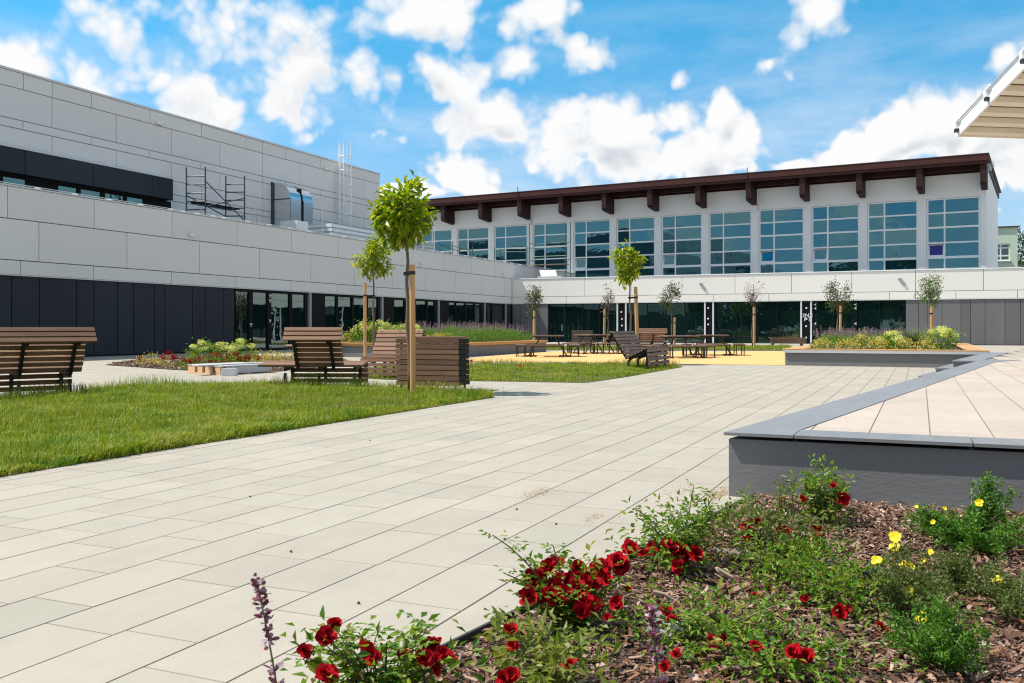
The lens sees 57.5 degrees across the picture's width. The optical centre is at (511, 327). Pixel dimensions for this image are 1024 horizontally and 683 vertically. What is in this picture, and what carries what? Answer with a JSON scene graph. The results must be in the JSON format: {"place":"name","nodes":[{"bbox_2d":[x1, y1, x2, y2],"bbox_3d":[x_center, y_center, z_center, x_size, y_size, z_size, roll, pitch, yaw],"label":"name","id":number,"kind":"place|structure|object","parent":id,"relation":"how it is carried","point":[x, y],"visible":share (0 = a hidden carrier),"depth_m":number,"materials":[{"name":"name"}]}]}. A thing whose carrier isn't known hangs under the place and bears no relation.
{"place":"outdoors","nodes":[
{"label":"outdoors","id":0,"kind":"place"},
{"bbox_2d":[186,167,244,219],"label":"scaffold tower","id":1,"kind":"structure","parent":0,"point":[205,204],"depth_m":44.45,"materials":[{"name":"grey metal"}]},
{"bbox_2d":[0,376,495,476],"bbox_3d":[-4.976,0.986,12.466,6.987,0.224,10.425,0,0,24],"label":"lawn grass","id":2,"kind":"structure","parent":0,"point":[56,434],"depth_m":11.21,"materials":[{"name":"green plant"}]},
{"bbox_2d":[0,369,496,398],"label":"lawn edge grass","id":3,"kind":"structure","parent":2,"relation":"on","point":[310,380],"depth_m":16.43,"materials":[{"name":"green plant"}]},
{"bbox_2d":[366,169,439,390],"bbox_3d":[-1.799,-0.747,15.666,1.241,3.800,1.207,0,0,24],"label":"young tree","id":4,"kind":"object","parent":2,"relation":"on","point":[402,219],"visible":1,"depth_m":15.49,"materials":[{"name":"green plant"}]},
{"bbox_2d":[403,265,415,393],"bbox_3d":[-1.707,0.039,15.546,0.116,2.162,0.372,0,0,-28],"label":"tree stake","id":5,"kind":"object","parent":2,"relation":"on","point":[411,273],"visible":0.91,"depth_m":15.39,"materials":[{"name":"brown wood"}]},
{"bbox_2d":[0,343,1023,682],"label":"paving","id":6,"kind":"structure","parent":0,"point":[142,567],"depth_m":5.55,"materials":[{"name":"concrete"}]},
{"bbox_2d":[0,327,96,394],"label":"lounge bench","id":7,"kind":"object","parent":6,"relation":"on","point":[58,342],"visible":0.86,"depth_m":14.79,"materials":[{"name":"brown wood"}]},
{"bbox_2d":[106,354,350,370],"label":"round bed mulch","id":8,"kind":"object","parent":6,"relation":"on","point":[132,361],"visible":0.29,"depth_m":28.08,"materials":[{"name":"brown wood"}]},
{"bbox_2d":[183,337,216,363],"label":"hydrangea","id":9,"kind":"object","parent":8,"relation":"on","point":[206,344],"visible":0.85,"depth_m":27.50,"materials":[{"name":"green plant"}]},
{"bbox_2d":[207,341,240,362],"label":"hydrangea","id":10,"kind":"object","parent":8,"relation":"on","point":[230,350],"visible":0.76,"depth_m":27.87,"materials":[{"name":"green plant"}]},
{"bbox_2d":[229,338,261,361],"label":"hydrangea","id":11,"kind":"object","parent":8,"relation":"on","point":[241,341],"visible":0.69,"depth_m":29.10,"materials":[{"name":"green plant"}]},
{"bbox_2d":[187,362,273,374],"bbox_3d":[-6.841,0.991,22.712,1.560,0.215,2.050,0,0,30],"label":"bench","id":12,"kind":"object","parent":6,"relation":"on","point":[242,369],"visible":0.63,"depth_m":22.16,"materials":[{"name":"beige wood"}]},
{"bbox_2d":[258,327,368,385],"bbox_3d":[-3.727,0.546,17.186,1.959,1.109,1.229,0,0,2],"label":"lounge bench","id":13,"kind":"object","parent":6,"relation":"on","point":[320,348],"visible":0.8,"depth_m":17.06,"materials":[{"name":"brown wood"}]},
{"bbox_2d":[363,283,374,355],"bbox_3d":[-5.098,-0.232,33.332,0.121,2.704,0.539,0,0,37],"label":"tree stake","id":14,"kind":"object","parent":6,"relation":"on","point":[365,295],"visible":0.91,"depth_m":33.13,"materials":[{"name":"brown wood"}]},
{"bbox_2d":[350,234,396,351],"bbox_3d":[-4.973,-1.131,33.545,1.616,4.567,1.679,0,0,0],"label":"young tree","id":15,"kind":"object","parent":6,"relation":"on","point":[374,265],"visible":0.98,"depth_m":33.40,"materials":[{"name":"green plant"}]},
{"bbox_2d":[396,336,469,388],"bbox_3d":[-1.396,0.627,16.492,1.180,0.946,0.572,0,0,17],"label":"slatted box bench","id":16,"kind":"object","parent":6,"relation":"on","point":[441,363],"visible":0.78,"depth_m":16.23,"materials":[{"name":"brown wood"}]},
{"bbox_2d":[342,340,547,356],"bbox_3d":[-2.733,0.845,39.025,5.030,0.550,10.444,0,0,24],"label":"raised planter","id":17,"kind":"object","parent":6,"relation":"on","point":[485,348],"visible":0.29,"depth_m":36.88,"materials":[{"name":"concrete"}]},
{"bbox_2d":[343,317,380,342],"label":"hydrangea","id":18,"kind":"object","parent":17,"relation":"in","point":[369,326],"visible":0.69,"depth_m":35.51,"materials":[{"name":"green plant"}]},
{"bbox_2d":[386,319,534,341],"bbox_3d":[-2.083,0.181,39.618,3.742,1.088,7.818,0,0,24],"label":"flower bed","id":19,"kind":"object","parent":17,"relation":"on","point":[479,334],"depth_m":38.53,"materials":[{"name":"green plant"}]},
{"bbox_2d":[523,285,545,338],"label":"tree","id":20,"kind":"object","parent":6,"relation":"on","point":[534,305],"visible":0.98,"depth_m":49.97,"materials":[{"name":"green plant"}]},
{"bbox_2d":[381,493,754,675],"bbox_3d":[0.153,1.088,3.727,0.012,0.060,5.305,0,0,32],"label":"bed edging","id":21,"kind":"object","parent":6,"relation":"on","point":[468,636],"visible":0.22,"depth_m":3.30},
{"bbox_2d":[509,476,728,522],"bbox_3d":[0.766,1.096,6.201,1.937,0.011,1.179,0,0,-38],"label":"sand spill","id":22,"kind":"object","parent":6,"relation":"on","point":[716,496],"visible":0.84,"depth_m":6.14,"materials":[{"name":"beige sand"}]},
{"bbox_2d":[768,337,805,345],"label":"bench","id":23,"kind":"object","parent":6,"relation":"on","point":[801,341],"visible":0.97,"depth_m":56.42,"materials":[{"name":"brown wood"}]},
{"bbox_2d":[724,349,1023,514],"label":"stage platform","id":24,"kind":"structure","parent":6,"relation":"on","point":[937,438],"depth_m":6.00,"materials":[{"name":"stone"}]},
{"bbox_2d":[953,47,1023,138],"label":"stage canopy","id":25,"kind":"object","parent":24,"relation":"on","point":[996,110],"visible":1,"depth_m":18.88,"materials":[{"name":"beige wood"}]},
{"bbox_2d":[782,343,989,367],"bbox_3d":[12.940,0.868,32.024,5.400,0.505,12.894,0,0,24],"label":"raised planter","id":26,"kind":"object","parent":6,"relation":"on","point":[805,355],"visible":0.7,"depth_m":26.32,"materials":[{"name":"grey concrete"}]},
{"bbox_2d":[823,276,857,332],"bbox_3d":[12.580,-0.631,36.010,1.180,2.764,1.215,0,0,-42],"label":"tree","id":27,"kind":"object","parent":26,"relation":"on","point":[832,294],"visible":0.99,"depth_m":35.94,"materials":[{"name":"green plant"}]},
{"bbox_2d":[810,326,908,348],"bbox_3d":[11.378,0.334,30.279,2.841,0.833,5.502,0,0,24],"label":"step planter catmint","id":28,"kind":"object","parent":26,"relation":"on","point":[833,339],"depth_m":28.87,"materials":[{"name":"plant"}]},
{"bbox_2d":[873,330,907,348],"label":"hydrangea","id":29,"kind":"object","parent":26,"relation":"on","point":[891,338],"visible":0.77,"depth_m":27.43,"materials":[{"name":"green plant"}]},
{"bbox_2d":[901,324,926,349],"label":"fine grass tuft","id":30,"kind":"object","parent":26,"relation":"on","point":[914,336],"visible":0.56,"depth_m":27.69,"materials":[{"name":"green plant"}]},
{"bbox_2d":[914,273,944,344],"bbox_3d":[15.432,-0.675,34.513,1.075,2.865,1.301,0,0,24],"label":"tree","id":31,"kind":"object","parent":26,"relation":"on","point":[929,292],"visible":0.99,"depth_m":34.39,"materials":[{"name":"green plant"}]},
{"bbox_2d":[910,326,965,349],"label":"hydrangea","id":32,"kind":"object","parent":26,"relation":"on","point":[946,333],"visible":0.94,"depth_m":26.78,"materials":[{"name":"green plant"}]},
{"bbox_2d":[918,352,1008,376],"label":"stage steps","id":33,"kind":"structure","parent":6,"relation":"on","point":[966,360],"depth_m":19.99,"materials":[{"name":"concrete"}]},
{"bbox_2d":[0,0,1023,265],"label":"sky","id":34,"kind":"structure","parent":0,"point":[470,97],"materials":[{"name":"blue"}]},
{"bbox_2d":[356,359,682,382],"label":"lawn grass","id":35,"kind":"structure","parent":0,"point":[564,371],"depth_m":22.80,"materials":[{"name":"green plant"}]},
{"bbox_2d":[360,330,425,377],"bbox_3d":[-2.631,0.571,20.781,1.131,1.058,1.116,0,0,18],"label":"lounge bench","id":36,"kind":"object","parent":35,"relation":"on","point":[387,338],"visible":0.47,"depth_m":20.90,"materials":[{"name":"brown wood"}]},
{"bbox_2d":[606,238,647,362],"bbox_3d":[3.467,-0.755,27.723,1.147,3.823,1.074,0,0,-9],"label":"young tree","id":37,"kind":"object","parent":35,"relation":"on","point":[626,265],"visible":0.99,"depth_m":27.62,"materials":[{"name":"green plant"}]},
{"bbox_2d":[628,287,639,362],"bbox_3d":[3.591,-0.044,27.640,0.162,2.332,0.449,0,0,-38],"label":"tree stake","id":38,"kind":"object","parent":35,"relation":"on","point":[635,297],"visible":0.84,"depth_m":27.48,"materials":[{"name":"brown wood"}]},
{"bbox_2d":[605,331,668,368],"bbox_3d":[3.458,0.596,25.636,1.231,1.009,2.112,0,0,24],"label":"lounge bench","id":39,"kind":"object","parent":35,"relation":"on","point":[633,350],"visible":0.88,"depth_m":25.27,"materials":[{"name":"brown wood"}]},
{"bbox_2d":[368,356,680,367],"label":"lawn edge grass","id":40,"kind":"structure","parent":0,"point":[511,360],"depth_m":27.76,"materials":[{"name":"green plant"}]},
{"bbox_2d":[469,351,784,364],"bbox_3d":[5.043,1.092,36.665,10.901,0.001,16.565,0,0,16],"label":"rubber court","id":41,"kind":"object","parent":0,"point":[763,358],"visible":0.75,"depth_m":33.05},
{"bbox_2d":[515,335,579,356],"bbox_3d":[1.363,0.693,35.473,2.440,0.815,2.440,0,0,4],"label":"picnic table","id":42,"kind":"object","parent":41,"relation":"on","point":[540,345],"visible":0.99,"depth_m":34.94,"materials":[{"name":"brown wood"}]},
{"bbox_2d":[562,334,624,353],"bbox_3d":[3.485,0.693,39.687,2.440,0.815,2.440,0,0,-28],"label":"picnic table","id":43,"kind":"object","parent":41,"relation":"on","point":[595,343],"visible":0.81,"depth_m":39.37,"materials":[{"name":"brown wood"}]},
{"bbox_2d":[642,335,715,358],"bbox_3d":[6.111,0.693,34.260,2.440,0.815,2.440,0,0,-8],"label":"picnic table","id":44,"kind":"object","parent":41,"relation":"on","point":[685,345],"visible":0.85,"depth_m":33.79,"materials":[{"name":"brown wood"}]},
{"bbox_2d":[681,335,745,355],"bbox_3d":[7.985,0.693,37.115,2.440,0.815,2.440,0,0,9],"label":"picnic table","id":45,"kind":"object","parent":41,"relation":"on","point":[723,343],"visible":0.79,"depth_m":36.65,"materials":[{"name":"brown wood"}]},
{"bbox_2d":[546,343,790,350],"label":"lawn strip grass","id":46,"kind":"structure","parent":0,"point":[769,347],"depth_m":47.56,"materials":[{"name":"green plant"}]},
{"bbox_2d":[572,330,592,347],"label":"slatted box bench","id":47,"kind":"object","parent":46,"relation":"on","point":[578,339],"visible":0.57,"depth_m":48.21,"materials":[{"name":"brown wood"}]},
{"bbox_2d":[639,328,668,347],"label":"lounge bench","id":48,"kind":"object","parent":46,"relation":"on","point":[652,333],"visible":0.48,"depth_m":44.74,"materials":[{"name":"brown wood"}]},
{"bbox_2d":[655,281,686,343],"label":"tree","id":49,"kind":"object","parent":46,"relation":"on","point":[671,297],"visible":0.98,"depth_m":51.92,"materials":[{"name":"green plant"}]},
{"bbox_2d":[738,279,764,345],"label":"tree","id":50,"kind":"object","parent":46,"relation":"on","point":[752,296],"visible":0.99,"depth_m":49.97,"materials":[{"name":"green plant"}]},
{"bbox_2d":[512,267,1023,345],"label":"front wing","id":51,"kind":"structure","parent":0,"point":[981,306],"depth_m":63.50,"materials":[{"name":"white paint"}]},
{"bbox_2d":[529,222,570,276],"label":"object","id":52,"kind":"object","parent":51,"relation":"on","point":[534,256],"visible":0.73,"depth_m":75.70,"materials":[{"name":"silver metal"}]},
{"bbox_2d":[549,303,616,341],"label":"window","id":53,"kind":"structure","parent":51,"relation":"in","point":[563,318],"depth_m":69.49,"materials":[{"name":"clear glass"}]},
{"bbox_2d":[627,302,703,342],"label":"window","id":54,"kind":"structure","parent":51,"relation":"in","point":[690,321],"depth_m":66.60,"materials":[{"name":"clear glass"}]},
{"bbox_2d":[714,301,799,342],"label":"window","id":55,"kind":"structure","parent":51,"relation":"in","point":[772,318],"depth_m":64.24,"materials":[{"name":"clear glass"}]},
{"bbox_2d":[812,300,904,343],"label":"window","id":56,"kind":"structure","parent":51,"relation":"in","point":[877,314],"depth_m":61.55,"materials":[{"name":"black glass"}]},
{"label":"ground","id":57,"kind":"structure","parent":0,"visible":0},
{"bbox_2d":[0,181,575,356],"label":"long wing","id":58,"kind":"structure","parent":57,"relation":"on","point":[123,278],"depth_m":40.37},
{"bbox_2d":[0,65,380,230],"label":"tall block","id":59,"kind":"structure","parent":58,"relation":"on","point":[59,136],"depth_m":44.13,"materials":[{"name":"metal"}]},
{"bbox_2d":[0,173,170,208],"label":"window","id":60,"kind":"structure","parent":59,"relation":"in","point":[42,184],"depth_m":40.71,"materials":[{"name":"black glass"}]},
{"bbox_2d":[234,289,305,350],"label":"window","id":61,"kind":"structure","parent":58,"relation":"in","point":[285,309],"depth_m":44.91,"materials":[{"name":"black glass"}]},
{"bbox_2d":[271,182,312,226],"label":"ventilation duct","id":62,"kind":"object","parent":58,"relation":"on","point":[289,203],"visible":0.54,"depth_m":52.83,"materials":[{"name":"silver metal"}]},
{"bbox_2d":[280,220,307,230],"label":"roof fan box","id":63,"kind":"object","parent":58,"relation":"on","point":[298,224],"visible":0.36,"depth_m":50.58,"materials":[{"name":"white metal"}]},
{"bbox_2d":[339,141,352,225],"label":"caged ladder","id":64,"kind":"object","parent":58,"relation":"on","point":[347,184],"visible":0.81,"depth_m":58.56,"materials":[{"name":"white metal"}]},
{"bbox_2d":[312,293,379,341],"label":"window","id":65,"kind":"structure","parent":58,"relation":"in","point":[328,310],"depth_m":50.84,"materials":[{"name":"black glass"}]},
{"bbox_2d":[308,223,387,243],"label":"louvre unit","id":66,"kind":"object","parent":58,"relation":"on","point":[344,230],"visible":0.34,"depth_m":53.95,"materials":[{"name":"white metal"}]},
{"bbox_2d":[384,297,437,329],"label":"window","id":67,"kind":"structure","parent":58,"relation":"in","point":[394,308],"depth_m":58.07,"materials":[{"name":"black glass"}]},
{"bbox_2d":[440,300,483,327],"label":"window","id":68,"kind":"structure","parent":58,"relation":"in","point":[456,311],"depth_m":64.02,"materials":[{"name":"black glass"}]},
{"bbox_2d":[486,303,504,339],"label":"window","id":69,"kind":"structure","parent":58,"relation":"in","point":[494,311],"depth_m":69.15,"materials":[{"name":"black glass"}]},
{"bbox_2d":[382,152,1001,276],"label":"sports hall","id":70,"kind":"structure","parent":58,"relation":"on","point":[940,212],"depth_m":76.27,"materials":[{"name":"white paint"}]},
{"bbox_2d":[422,229,451,253],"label":"window","id":71,"kind":"structure","parent":70,"relation":"in","point":[444,236],"depth_m":91.86,"materials":[{"name":"blue glass"}]},
{"bbox_2d":[457,227,488,259],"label":"window","id":72,"kind":"structure","parent":70,"relation":"in","point":[478,238],"depth_m":89.97,"materials":[{"name":"blue glass"}]},
{"bbox_2d":[495,224,526,264],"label":"window","id":73,"kind":"structure","parent":70,"relation":"in","point":[512,239],"depth_m":87.93,"materials":[{"name":"blue glass"}]},
{"bbox_2d":[533,222,567,271],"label":"window","id":74,"kind":"structure","parent":70,"relation":"in","point":[552,233],"depth_m":85.83,"materials":[{"name":"blue glass"}]},
{"bbox_2d":[574,219,609,276],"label":"window","id":75,"kind":"structure","parent":70,"relation":"in","point":[592,237],"depth_m":83.78,"materials":[{"name":"blue glass"}]},
{"bbox_2d":[617,216,654,275],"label":"window","id":76,"kind":"structure","parent":70,"relation":"in","point":[641,230],"depth_m":81.46,"materials":[{"name":"blue glass"}]},
{"bbox_2d":[662,214,701,274],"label":"window","id":77,"kind":"structure","parent":70,"relation":"in","point":[681,234],"depth_m":79.61,"materials":[{"name":"blue glass"}]},
{"bbox_2d":[709,210,751,273],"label":"window","id":78,"kind":"structure","parent":70,"relation":"in","point":[730,233],"depth_m":77.54,"materials":[{"name":"blue glass"}]},
{"bbox_2d":[759,207,803,272],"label":"window","id":79,"kind":"structure","parent":70,"relation":"in","point":[781,231],"depth_m":75.47,"materials":[{"name":"blue glass"}]},
{"bbox_2d":[812,204,858,271],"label":"window","id":80,"kind":"structure","parent":70,"relation":"in","point":[835,228],"depth_m":73.40,"materials":[{"name":"blue glass"}]},
{"bbox_2d":[868,200,917,270],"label":"window","id":81,"kind":"structure","parent":70,"relation":"in","point":[892,226],"depth_m":71.28,"materials":[{"name":"blue glass"}]},
{"bbox_2d":[927,196,979,268],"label":"window","id":82,"kind":"structure","parent":70,"relation":"in","point":[953,224],"depth_m":69.22,"materials":[{"name":"blue glass"}]},
{"bbox_2d":[998,226,1018,267],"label":"mint building","id":83,"kind":"structure","parent":57,"relation":"on","point":[1007,246],"depth_m":88.59,"materials":[{"name":"green paint"}]},
{"bbox_2d":[998,244,1009,260],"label":"window","id":84,"kind":"structure","parent":83,"relation":"in","point":[1003,249],"depth_m":88.79,"materials":[{"name":"white glass"}]},
{"bbox_2d":[1018,225,1023,266],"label":"distant tree","id":85,"kind":"object","parent":57,"relation":"on","point":[1020,262],"visible":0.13,"depth_m":98.39,"materials":[{"name":"green plant"}]},
{"label":"paving bed","id":86,"kind":"structure","parent":0,"visible":0},
{"bbox_2d":[403,490,1023,682],"bbox_3d":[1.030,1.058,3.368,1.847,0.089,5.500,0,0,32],"label":"bark mulch","id":87,"kind":"object","parent":86,"relation":"on","point":[1014,669],"visible":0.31,"depth_m":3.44,"materials":[{"name":"brown wood"}]},
{"bbox_2d":[251,572,284,682],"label":"hyssop spike","id":88,"kind":"object","parent":87,"relation":"on","point":[269,637],"visible":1,"depth_m":1.76,"materials":[{"name":"purple plant"}]},
{"bbox_2d":[279,606,488,682],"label":"rose bush","id":89,"kind":"object","parent":87,"relation":"on","point":[327,670],"visible":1,"depth_m":2.51,"materials":[{"name":"green plant"}]},
{"bbox_2d":[452,597,621,682],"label":"rose bush","id":90,"kind":"object","parent":87,"relation":"on","point":[544,666],"visible":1,"depth_m":2.68,"materials":[{"name":"green plant"}]},
{"bbox_2d":[479,529,665,648],"bbox_3d":[0.199,0.952,3.316,0.605,0.474,0.593,0,0,24],"label":"rose bush","id":91,"kind":"object","parent":87,"relation":"on","point":[572,597],"visible":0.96,"depth_m":3.29,"materials":[{"name":"red plant"}]},
{"bbox_2d":[644,604,667,682],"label":"hyssop spike","id":92,"kind":"object","parent":87,"relation":"on","point":[652,633],"visible":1,"depth_m":1.85,"materials":[{"name":"purple plant"}]},
{"bbox_2d":[646,611,687,636],"bbox_3d":[0.551,1.030,3.252,0.167,0.087,0.022,0,0,0],"label":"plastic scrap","id":93,"kind":"object","parent":87,"relation":"on","point":[665,631],"visible":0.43,"depth_m":3.25,"materials":[{"name":"white plastic"}]},
{"bbox_2d":[604,479,767,589],"bbox_3d":[0.717,0.904,4.099,0.736,0.435,0.728,0,0,24],"label":"rose bush","id":94,"kind":"object","parent":87,"relation":"on","point":[679,548],"visible":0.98,"depth_m":4.09,"materials":[{"name":"green plant"}]},
{"bbox_2d":[602,569,826,680],"bbox_3d":[0.680,1.011,3.207,0.813,0.280,0.743,0,0,-13],"label":"rose bush","id":95,"kind":"object","parent":87,"relation":"on","point":[666,609],"visible":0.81,"depth_m":3.13,"materials":[{"name":"green plant"}]},
{"bbox_2d":[713,547,763,563],"bbox_3d":[1.045,1.053,4.316,0.054,0.057,0.258,0,0,-41],"label":"bark log","id":96,"kind":"object","parent":87,"relation":"on","point":[728,551],"visible":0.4,"depth_m":4.32,"materials":[{"name":"brown wood"}]},
{"bbox_2d":[684,487,856,575],"bbox_3d":[1.185,0.974,4.376,0.776,0.334,0.857,0,0,-42],"label":"rose bush","id":97,"kind":"object","parent":87,"relation":"on","point":[816,528],"visible":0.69,"depth_m":4.34,"materials":[{"name":"green plant"}]},
{"bbox_2d":[771,469,802,511],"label":"rose bush","id":98,"kind":"object","parent":87,"relation":"on","point":[780,498],"visible":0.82,"depth_m":5.34,"materials":[{"name":"green plant"}]},
{"bbox_2d":[713,525,868,592],"bbox_3d":[1.198,0.997,4.034,0.621,0.250,0.781,0,0,10],"label":"rose bush","id":99,"kind":"object","parent":87,"relation":"on","point":[801,543],"visible":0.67,"depth_m":4.00,"materials":[{"name":"green plant"}]},
{"bbox_2d":[685,600,927,682],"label":"rose bush","id":100,"kind":"object","parent":87,"relation":"on","point":[797,655],"visible":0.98,"depth_m":2.83,"materials":[{"name":"green plant"}]},
{"bbox_2d":[776,453,863,528],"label":"rose bush","id":101,"kind":"object","parent":87,"relation":"on","point":[838,496],"visible":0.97,"depth_m":5.05,"materials":[{"name":"green plant"}]},
{"bbox_2d":[730,543,928,638],"bbox_3d":[1.246,0.996,3.654,0.804,0.295,0.742,0,0,-44],"label":"rose bush","id":102,"kind":"object","parent":87,"relation":"on","point":[842,610],"visible":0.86,"depth_m":3.55,"materials":[{"name":"green plant"}]},
{"bbox_2d":[862,530,956,625],"bbox_3d":[1.463,0.953,3.537,0.322,0.269,0.538,0,0,-1],"label":"cinquefoil shrub","id":103,"kind":"object","parent":87,"relation":"on","point":[910,587],"visible":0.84,"depth_m":3.45,"materials":[{"name":"green plant"}]},
{"bbox_2d":[875,586,1000,676],"bbox_3d":[1.336,0.960,2.952,0.388,0.266,0.387,0,0,-25],"label":"cinquefoil shrub","id":104,"kind":"object","parent":87,"relation":"on","point":[938,644],"visible":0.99,"depth_m":2.90,"materials":[{"name":"green plant"}]},
{"bbox_2d":[896,542,1023,600],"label":"cinquefoil shrub","id":105,"kind":"object","parent":87,"relation":"on","point":[961,575],"visible":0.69,"depth_m":3.75,"materials":[{"name":"green plant"}]},
{"bbox_2d":[900,469,1023,554],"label":"cinquefoil shrub","id":106,"kind":"object","parent":87,"relation":"on","point":[970,529],"visible":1,"depth_m":4.49,"materials":[{"name":"green plant"}]},
{"bbox_2d":[963,564,1023,628],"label":"cinquefoil shrub","id":107,"kind":"object","parent":87,"relation":"on","point":[1012,597],"visible":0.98,"depth_m":3.44,"materials":[{"name":"green plant"}]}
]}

